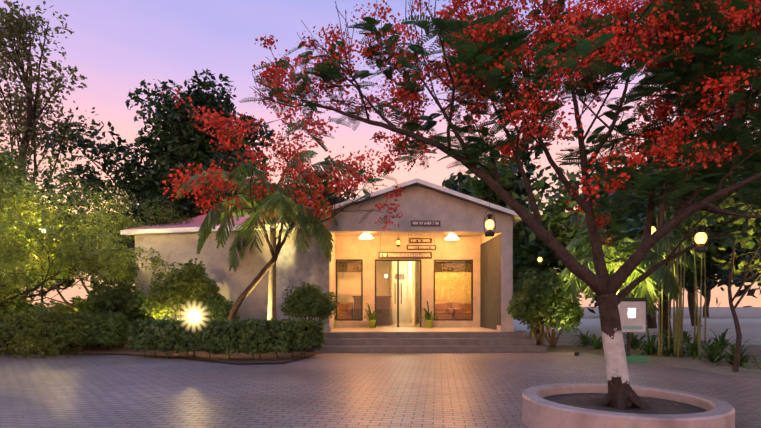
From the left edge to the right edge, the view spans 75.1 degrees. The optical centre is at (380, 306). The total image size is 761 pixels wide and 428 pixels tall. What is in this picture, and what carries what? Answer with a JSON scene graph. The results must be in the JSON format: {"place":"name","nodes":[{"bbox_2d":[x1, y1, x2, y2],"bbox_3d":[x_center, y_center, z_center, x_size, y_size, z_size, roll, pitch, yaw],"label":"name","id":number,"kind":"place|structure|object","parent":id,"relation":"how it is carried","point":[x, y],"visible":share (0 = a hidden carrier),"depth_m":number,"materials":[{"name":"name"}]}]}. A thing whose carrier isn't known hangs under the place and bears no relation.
{"place":"outdoors","nodes":[
{"label":"outdoors","id":0,"kind":"place"},
{"bbox_2d":[79,281,159,347],"bbox_3d":[-7.566,0.255,14.140,2.416,1.978,1.830,0,0,-1],"label":"bush","id":1,"kind":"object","parent":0,"point":[105,301],"depth_m":13.85,"materials":[{"name":"green plant"}]},
{"bbox_2d":[0,347,317,363],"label":"curb","id":2,"kind":"structure","parent":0,"point":[241,357],"depth_m":12.28,"materials":[{"name":"grey concrete"}]},
{"bbox_2d":[41,230,44,344],"bbox_3d":[-9.535,-0.495,13.939,0.160,3.444,0.160,0,0,-1],"label":"post lamp","id":3,"kind":"object","parent":2,"relation":"on","point":[42,280],"visible":0.1,"depth_m":13.92,"materials":[{"name":"grey metal"}]},
{"bbox_2d":[0,311,128,351],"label":"hedge","id":4,"kind":"object","parent":2,"relation":"on","point":[122,328],"depth_m":12.85,"materials":[{"name":"green plant"}]},
{"bbox_2d":[140,258,220,320],"bbox_3d":[-5.395,-0.034,13.530,1.974,2.537,1.886,0,0,-1],"label":"lit bush","id":5,"kind":"object","parent":2,"relation":"on","point":[176,287],"depth_m":13.10,"materials":[{"name":"green plant"}]},
{"bbox_2d":[192,314,196,355],"bbox_3d":[-4.508,0.707,11.960,0.140,1.040,0.133,0,0,-1],"label":"garden spotlight","id":6,"kind":"object","parent":2,"relation":"on","point":[193,316],"visible":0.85,"depth_m":11.93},
{"bbox_2d":[189,293,239,326],"bbox_3d":[-4.496,0.431,13.457,1.420,1.618,1.442,0,0,-1],"label":"round bush","id":7,"kind":"object","parent":2,"relation":"on","point":[218,307],"depth_m":13.14,"materials":[{"name":"green plant"}]},
{"bbox_2d":[126,317,324,359],"bbox_3d":[-3.621,0.740,11.460,4.602,0.984,1.645,0,0,-1],"label":"hedge","id":8,"kind":"object","parent":2,"relation":"on","point":[286,334],"depth_m":11.11,"materials":[{"name":"green plant"}]},
{"bbox_2d":[281,281,339,351],"bbox_3d":[-1.837,0.295,12.940,1.541,1.884,1.472,0,0,-1],"label":"bush","id":9,"kind":"object","parent":2,"relation":"on","point":[299,301],"depth_m":12.64,"materials":[{"name":"green plant"}]},
{"bbox_2d":[135,228,317,326],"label":"wing wall","id":10,"kind":"structure","parent":0,"point":[295,267],"depth_m":14.61,"materials":[{"name":"beige paint"}]},
{"bbox_2d":[120,196,321,234],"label":"wing roof","id":11,"kind":"structure","parent":10,"relation":"on","point":[194,225],"depth_m":15.19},
{"bbox_2d":[176,150,357,321],"bbox_3d":[-2.978,-1.631,13.526,4.793,5.721,4.511,0,0,-1],"label":"palm","id":12,"kind":"object","parent":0,"point":[209,222],"depth_m":12.69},
{"bbox_2d":[161,86,404,320],"bbox_3d":[-2.206,-1.965,13.169,5.650,6.068,5.474,0,0,-1],"label":"flame tree","id":13,"kind":"object","parent":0,"point":[379,170],"depth_m":12.17,"materials":[{"name":"red plant"}]},
{"bbox_2d":[318,242,330,331],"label":"wall","id":14,"kind":"structure","parent":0,"point":[323,272],"depth_m":14.03,"materials":[{"name":"beige paint"}]},
{"bbox_2d":[0,352,760,427],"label":"paved courtyard","id":15,"kind":"structure","parent":0,"point":[91,396],"depth_m":7.38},
{"bbox_2d":[16,354,756,425],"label":"fallen petals","id":16,"kind":"object","parent":15,"relation":"on","point":[433,402],"visible":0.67,"depth_m":6.84,"materials":[{"name":"red plant"}]},
{"bbox_2d":[522,383,734,427],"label":"planter ring","id":17,"kind":"object","parent":15,"relation":"on","point":[538,411],"visible":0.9,"depth_m":4.59,"materials":[{"name":"concrete"}]},
{"bbox_2d":[543,393,706,413],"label":"planter soil","id":18,"kind":"structure","parent":17,"relation":"in","point":[655,405],"depth_m":5.12,"materials":[{"name":"brown soil"}]},
{"bbox_2d":[0,307,760,378],"bbox_3d":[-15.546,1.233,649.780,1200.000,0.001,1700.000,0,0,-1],"label":"ground","id":19,"kind":"structure","parent":0,"point":[726,367],"depth_m":12.91,"materials":[{"name":"soil"}]},
{"bbox_2d":[0,142,64,274],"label":"tree","id":20,"kind":"object","parent":19,"relation":"on","point":[25,162],"depth_m":15.42,"materials":[{"name":"green plant"}]},
{"bbox_2d":[0,167,78,300],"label":"tree","id":21,"kind":"object","parent":19,"relation":"on","point":[36,174],"depth_m":19.13,"materials":[{"name":"green plant"}]},
{"bbox_2d":[4,200,100,299],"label":"tree line leaves","id":22,"kind":"object","parent":19,"relation":"on","point":[70,282],"depth_m":54.45,"materials":[{"name":"green plant"}]},
{"bbox_2d":[0,0,116,289],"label":"sparse tree","id":23,"kind":"object","parent":19,"relation":"on","point":[24,22],"depth_m":22.45,"materials":[{"name":"green plant"}]},
{"bbox_2d":[0,181,119,353],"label":"tree","id":24,"kind":"object","parent":19,"relation":"on","point":[35,288],"visible":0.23,"depth_m":13.81,"materials":[{"name":"brown plant"}]},
{"bbox_2d":[0,148,140,359],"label":"tree leaves","id":25,"kind":"object","parent":19,"relation":"on","point":[52,265],"visible":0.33,"depth_m":13.58,"materials":[{"name":"green plant"}]},
{"bbox_2d":[0,174,192,356],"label":"lit tree","id":26,"kind":"object","parent":19,"relation":"on","point":[5,264],"depth_m":12.56,"materials":[{"name":"green plant"}]},
{"bbox_2d":[88,207,125,288],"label":"tree line leaves","id":27,"kind":"object","parent":19,"relation":"on","point":[94,284],"depth_m":59.72,"materials":[{"name":"plant"}]},
{"bbox_2d":[39,69,274,277],"bbox_3d":[-9.272,-4.531,24.458,11.999,11.698,12.845,0,0,-1],"label":"tree","id":28,"kind":"object","parent":19,"relation":"on","point":[168,153],"depth_m":20.58,"materials":[{"name":"green plant"}]},
{"bbox_2d":[330,327,499,331],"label":"porch floor","id":29,"kind":"structure","parent":19,"relation":"on","point":[425,329],"depth_m":15.27,"materials":[{"name":"beige tile"}]},
{"bbox_2d":[368,320,375,327],"bbox_3d":[-0.280,0.582,16.364,0.270,0.270,0.263,0,0,-1],"label":"plant pot","id":30,"kind":"object","parent":29,"relation":"on","point":[371,323],"visible":0.9,"depth_m":16.28,"materials":[{"name":"yellow ceramic"}]},
{"bbox_2d":[356,303,388,321],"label":"porch plant","id":31,"kind":"object","parent":30,"relation":"on","point":[371,316],"visible":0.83,"depth_m":16.27,"materials":[{"name":"green plant"}]},
{"bbox_2d":[318,184,513,331],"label":"building facade","id":32,"kind":"structure","parent":29,"relation":"on","point":[450,213],"depth_m":14.16,"materials":[{"name":"paint"}]},
{"bbox_2d":[336,259,472,326],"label":"window frames","id":33,"kind":"structure","parent":32,"relation":"attached to","point":[397,260],"depth_m":16.73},
{"bbox_2d":[337,261,470,326],"bbox_3d":[0.816,-0.406,16.770,4.540,2.245,0.001,0,0,-1],"label":"window glass","id":34,"kind":"object","parent":33,"relation":"in","point":[406,290],"visible":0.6,"depth_m":16.77,"materials":[{"name":"clear glass"}]},
{"bbox_2d":[338,261,470,326],"bbox_3d":[0.847,-0.678,19.402,6.100,2.790,4.980,0,0,-1],"label":"interior room","id":35,"kind":"object","parent":32,"relation":"in","point":[410,311],"depth_m":21.87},
{"bbox_2d":[352,274,403,325],"bbox_3d":[0.022,-0.358,19.797,2.170,2.150,4.110,0,0,-1],"label":"furniture","id":36,"kind":"object","parent":35,"relation":"in","point":[382,304],"depth_m":18.19,"materials":[{"name":"brown wood"}]},
{"bbox_2d":[338,261,470,302],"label":"window blinds","id":37,"kind":"object","parent":35,"relation":"attached to","point":[458,291],"depth_m":17.37,"materials":[{"name":"fabric"}]},
{"bbox_2d":[338,302,470,318],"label":"interior sofas","id":38,"kind":"object","parent":35,"relation":"in","point":[461,312],"depth_m":18.40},
{"bbox_2d":[378,220,440,258],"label":"porch signs","id":39,"kind":"object","parent":32,"relation":"attached to","point":[404,255],"visible":0.96,"depth_m":15.39,"materials":[{"name":"brown wood"}]},
{"bbox_2d":[315,178,522,225],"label":"roof trim","id":40,"kind":"structure","parent":32,"relation":"on","point":[517,219],"depth_m":13.84,"materials":[{"name":"paint"}]},
{"bbox_2d":[480,234,500,329],"bbox_3d":[3.418,-0.693,15.458,0.014,2.780,2.570,0,0,-1],"label":"porch slate panel","id":41,"kind":"object","parent":32,"relation":"attached to","point":[490,283],"visible":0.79,"depth_m":15.35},
{"bbox_2d":[425,320,432,327],"bbox_3d":[1.612,0.582,16.410,0.270,0.270,0.263,0,0,-1],"label":"plant pot","id":42,"kind":"object","parent":29,"relation":"on","point":[428,323],"visible":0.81,"depth_m":16.32,"materials":[{"name":"yellow ceramic"}]},
{"bbox_2d":[408,301,447,323],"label":"porch plant","id":43,"kind":"object","parent":42,"relation":"on","point":[427,316],"visible":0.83,"depth_m":16.25,"materials":[{"name":"green plant"}]},
{"bbox_2d":[314,331,546,352],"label":"porch steps","id":44,"kind":"structure","parent":19,"relation":"on","point":[424,342],"depth_m":13.38,"materials":[{"name":"grey concrete"}]},
{"bbox_2d":[506,268,572,344],"bbox_3d":[4.331,0.089,13.635,1.732,2.295,1.675,0,0,-1],"label":"shrub","id":45,"kind":"object","parent":19,"relation":"on","point":[544,293],"depth_m":13.26,"materials":[{"name":"green plant"}]},
{"bbox_2d":[537,317,563,347],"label":"shrub stems","id":46,"kind":"object","parent":19,"relation":"on","point":[552,343],"visible":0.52,"depth_m":14.62,"materials":[{"name":"brown plant"}]},
{"bbox_2d":[522,288,583,333],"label":"shrub leaves","id":47,"kind":"object","parent":46,"relation":"attached to","point":[577,311],"visible":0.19,"depth_m":14.31,"materials":[{"name":"green plant"}]},
{"bbox_2d":[566,329,597,345],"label":"fern","id":48,"kind":"object","parent":19,"relation":"on","point":[583,337],"visible":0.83,"depth_m":15.73,"materials":[{"name":"green plant"}]},
{"bbox_2d":[575,333,602,349],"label":"fern","id":49,"kind":"object","parent":19,"relation":"on","point":[594,343],"visible":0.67,"depth_m":14.23,"materials":[{"name":"green plant"}]},
{"bbox_2d":[581,268,622,313],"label":"tree line leaves","id":50,"kind":"object","parent":19,"relation":"on","point":[595,305],"depth_m":57.83,"materials":[{"name":"green plant"}]},
{"bbox_2d":[618,298,647,362],"bbox_3d":[5.588,0.517,11.063,0.710,1.420,0.660,0,0,-1],"label":"sign","id":51,"kind":"object","parent":19,"relation":"on","point":[633,314],"visible":0.79,"depth_m":10.84,"materials":[{"name":"white metal"}]},
{"bbox_2d":[623,332,652,348],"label":"fern","id":52,"kind":"object","parent":19,"relation":"on","point":[634,342],"visible":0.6,"depth_m":14.21,"materials":[{"name":"green plant"}]},
{"bbox_2d":[626,327,674,356],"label":"fern","id":53,"kind":"object","parent":19,"relation":"on","point":[650,348],"visible":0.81,"depth_m":12.55,"materials":[{"name":"green plant"}]},
{"bbox_2d":[646,326,689,343],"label":"fern","id":54,"kind":"object","parent":19,"relation":"on","point":[665,337],"visible":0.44,"depth_m":15.78,"materials":[{"name":"green plant"}]},
{"bbox_2d":[656,329,687,354],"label":"fern","id":55,"kind":"object","parent":19,"relation":"on","point":[666,342],"visible":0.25,"depth_m":12.98,"materials":[{"name":"green plant"}]},
{"bbox_2d":[653,128,705,358],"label":"bamboo culms","id":56,"kind":"object","parent":19,"relation":"on","point":[677,330],"visible":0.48,"depth_m":12.09,"materials":[{"name":"green plant"}]},
{"bbox_2d":[666,325,712,358],"bbox_3d":[7.661,0.898,12.256,1.270,0.888,1.310,0,0,-1],"label":"fern","id":57,"kind":"object","parent":19,"relation":"on","point":[692,350],"visible":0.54,"depth_m":12.04,"materials":[{"name":"green plant"}]},
{"bbox_2d":[682,340,735,363],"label":"fern","id":58,"kind":"object","parent":19,"relation":"on","point":[710,350],"visible":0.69,"depth_m":10.82,"materials":[{"name":"green plant"}]},
{"bbox_2d":[676,199,759,276],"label":"tree","id":59,"kind":"object","parent":19,"relation":"on","point":[725,235],"visible":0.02,"depth_m":12.65,"materials":[{"name":"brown plant"}]},
{"bbox_2d":[592,0,760,307],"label":"tree leaves","id":60,"kind":"object","parent":59,"relation":"attached to","point":[636,215],"visible":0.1,"depth_m":13.07,"materials":[{"name":"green plant"}]},
{"bbox_2d":[682,248,759,316],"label":"tree line leaves","id":61,"kind":"object","parent":19,"relation":"on","point":[721,283],"depth_m":54.96,"materials":[{"name":"green plant"}]},
{"bbox_2d":[682,149,760,371],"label":"thin tree","id":62,"kind":"object","parent":19,"relation":"on","point":[745,242],"depth_m":9.91,"materials":[{"name":"green plant"}]},
{"bbox_2d":[701,328,749,348],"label":"fern","id":63,"kind":"object","parent":19,"relation":"on","point":[722,337],"visible":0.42,"depth_m":14.29,"materials":[{"name":"green plant"}]},
{"bbox_2d":[691,58,759,139],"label":"tall tree","id":64,"kind":"object","parent":19,"relation":"on","point":[708,129],"depth_m":15.39,"materials":[{"name":"green plant"}]},
{"bbox_2d":[643,0,717,145],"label":"tall tree leaves","id":65,"kind":"object","parent":64,"relation":"attached to","point":[676,106],"depth_m":15.96,"materials":[{"name":"green plant"}]},
{"bbox_2d":[693,1,760,155],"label":"tall tree","id":66,"kind":"object","parent":19,"relation":"on","point":[739,110],"depth_m":10.63,"materials":[{"name":"green plant"}]},
{"bbox_2d":[704,337,760,368],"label":"fern","id":67,"kind":"object","parent":19,"relation":"on","point":[744,359],"visible":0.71,"depth_m":10.18,"materials":[{"name":"green plant"}]},
{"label":"bush stems","id":68,"kind":"object","parent":19,"relation":"on","visible":0},
{"bbox_2d":[43,295,129,326],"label":"bush leaves","id":69,"kind":"object","parent":68,"relation":"attached to","point":[79,302],"visible":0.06,"depth_m":15.19,"materials":[{"name":"green plant"}]},
{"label":"bush stems","id":70,"kind":"object","parent":19,"relation":"on","visible":0},
{"bbox_2d":[0,282,46,313],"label":"bush leaves","id":71,"kind":"object","parent":70,"relation":"attached to","point":[25,304],"visible":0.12,"depth_m":16.04,"materials":[{"name":"green plant"}]},
{"bbox_3d":[-5.339,-3.076,31.188,6.919,8.696,5.022,0,0,-1],"label":"dark tree wood","id":72,"kind":"object","parent":19,"relation":"on","visible":0},
{"bbox_2d":[261,172,358,204],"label":"dark tree leaves","id":73,"kind":"object","parent":72,"relation":"on","point":[330,199],"visible":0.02,"depth_m":29.55,"materials":[{"name":"green plant"}]},
{"bbox_2d":[0,0,760,306],"label":"sky","id":74,"kind":"structure","parent":0,"point":[117,45],"materials":[{"name":"purple"}]},
{"bbox_2d":[335,233,483,235],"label":"porch ceiling","id":75,"kind":"structure","parent":0,"point":[426,234],"depth_m":16.42,"materials":[{"name":"beige paint"}]},
{"bbox_2d":[359,233,372,238],"bbox_3d":[-0.442,-2.223,15.059,0.470,0.320,0.470,0,0,-1],"label":"porch lamp","id":76,"kind":"object","parent":75,"relation":"attached to","point":[365,236],"visible":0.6,"depth_m":14.95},
{"bbox_2d":[444,233,458,239],"bbox_3d":[2.209,-2.223,15.324,0.470,0.320,0.470,0,0,-1],"label":"porch lamp","id":77,"kind":"object","parent":75,"relation":"hanging from","point":[451,236],"visible":0.83,"depth_m":15.23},
{"bbox_2d":[232,0,760,409],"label":"flame tree","id":78,"kind":"object","parent":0,"point":[478,149],"depth_m":5.34,"materials":[{"name":"red plant"}]},
{"bbox_2d":[483,187,495,236],"bbox_3d":[1.188,-1.054,5.382,0.110,0.584,0.110,0,0,44],"label":"lantern","id":79,"kind":"object","parent":78,"relation":"hanging from","point":[489,225],"visible":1,"depth_m":5.36,"materials":[{"name":"glass"}]},
{"bbox_2d":[537,252,542,264],"bbox_3d":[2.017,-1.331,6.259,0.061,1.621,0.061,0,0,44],"label":"lamp","id":80,"kind":"object","parent":78,"relation":"hanging from","point":[539,259],"visible":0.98,"depth_m":6.25,"materials":[{"name":"metal"}]},
{"bbox_2d":[651,216,656,244],"bbox_3d":[2.860,-0.862,5.236,0.118,0.422,0.118,0,0,44],"label":"lamp","id":81,"kind":"object","parent":78,"relation":"hanging from","point":[653,229],"visible":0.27,"depth_m":5.21,"materials":[{"name":"glass"}]},
{"bbox_2d":[694,221,707,251],"bbox_3d":[3.305,-0.908,5.104,0.123,0.693,0.123,0,0,44],"label":"lantern","id":82,"kind":"object","parent":78,"relation":"hanging from","point":[701,237],"visible":1,"depth_m":5.08,"materials":[{"name":"glass"}]},
{"bbox_2d":[513,281,560,338],"bbox_3d":[4.763,0.170,15.306,1.738,2.113,2.138,0,0,-1],"label":"shrub","id":83,"kind":"object","parent":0,"point":[517,285],"depth_m":14.99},
{"bbox_2d":[513,319,760,344],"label":"boundary wall","id":84,"kind":"structure","parent":0,"point":[750,329],"depth_m":24.97,"materials":[{"name":"white paint"}]},
{"bbox_2d":[442,126,551,256],"bbox_3d":[5.101,-3.376,23.223,6.830,9.268,7.468,0,0,-1],"label":"tree","id":85,"kind":"object","parent":84,"relation":"on","point":[451,183],"depth_m":21.11,"materials":[{"name":"green plant"}]},
{"bbox_2d":[458,154,672,333],"bbox_3d":[6.593,-2.486,19.712,10.531,7.491,8.343,0,0,-1],"label":"tree","id":86,"kind":"object","parent":84,"relation":"on","point":[524,259],"depth_m":18.42,"materials":[{"name":"plant"}]},
{"bbox_2d":[549,215,705,321],"bbox_3d":[6.413,-0.596,13.311,3.512,3.646,3.438,0,0,-1],"label":"palm","id":87,"kind":"object","parent":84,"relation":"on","point":[660,274],"depth_m":12.48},
{"bbox_2d":[609,214,656,328],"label":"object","id":88,"kind":"object","parent":84,"relation":"on","point":[651,323],"depth_m":27.17,"materials":[{"name":"brown plant"}]},
{"bbox_2d":[602,205,700,298],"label":"tree leaves","id":89,"kind":"object","parent":88,"relation":"attached to","point":[617,214],"depth_m":25.18,"materials":[{"name":"green plant"}]},
{"bbox_2d":[660,122,693,335],"bbox_3d":[11.701,-2.904,20.294,6.005,8.311,4.594,0,0,-39],"label":"tree wood","id":90,"kind":"object","parent":84,"relation":"on","point":[665,314],"visible":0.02,"depth_m":20.06,"materials":[{"name":"brown plant"}]},
{"bbox_2d":[609,91,750,289],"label":"tree leaves","id":91,"kind":"object","parent":90,"relation":"on","point":[722,125],"visible":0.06,"depth_m":17.73,"materials":[{"name":"green plant"}]},
{"bbox_2d":[671,330,693,342],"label":"fern","id":92,"kind":"object","parent":84,"relation":"on","point":[685,335],"visible":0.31,"depth_m":16.53,"materials":[{"name":"green plant"}]},
{"bbox_2d":[686,278,699,325],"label":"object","id":93,"kind":"object","parent":84,"relation":"on","point":[690,296],"depth_m":30.42,"materials":[{"name":"brown plant"}]},
{"bbox_3d":[26.027,-3.174,32.656,7.221,8.837,8.620,0,0,-1],"label":"tree wood","id":94,"kind":"object","parent":84,"relation":"on","visible":0},
{"bbox_2d":[718,246,760,286],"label":"tree","id":95,"kind":"object","parent":94,"relation":"on","point":[741,276],"visible":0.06,"depth_m":35.64,"materials":[{"name":"green plant"}]},
{"bbox_2d":[719,237,760,272],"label":"tree leaves","id":96,"kind":"object","parent":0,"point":[721,264],"depth_m":29.19,"materials":[{"name":"green plant"}]}
]}

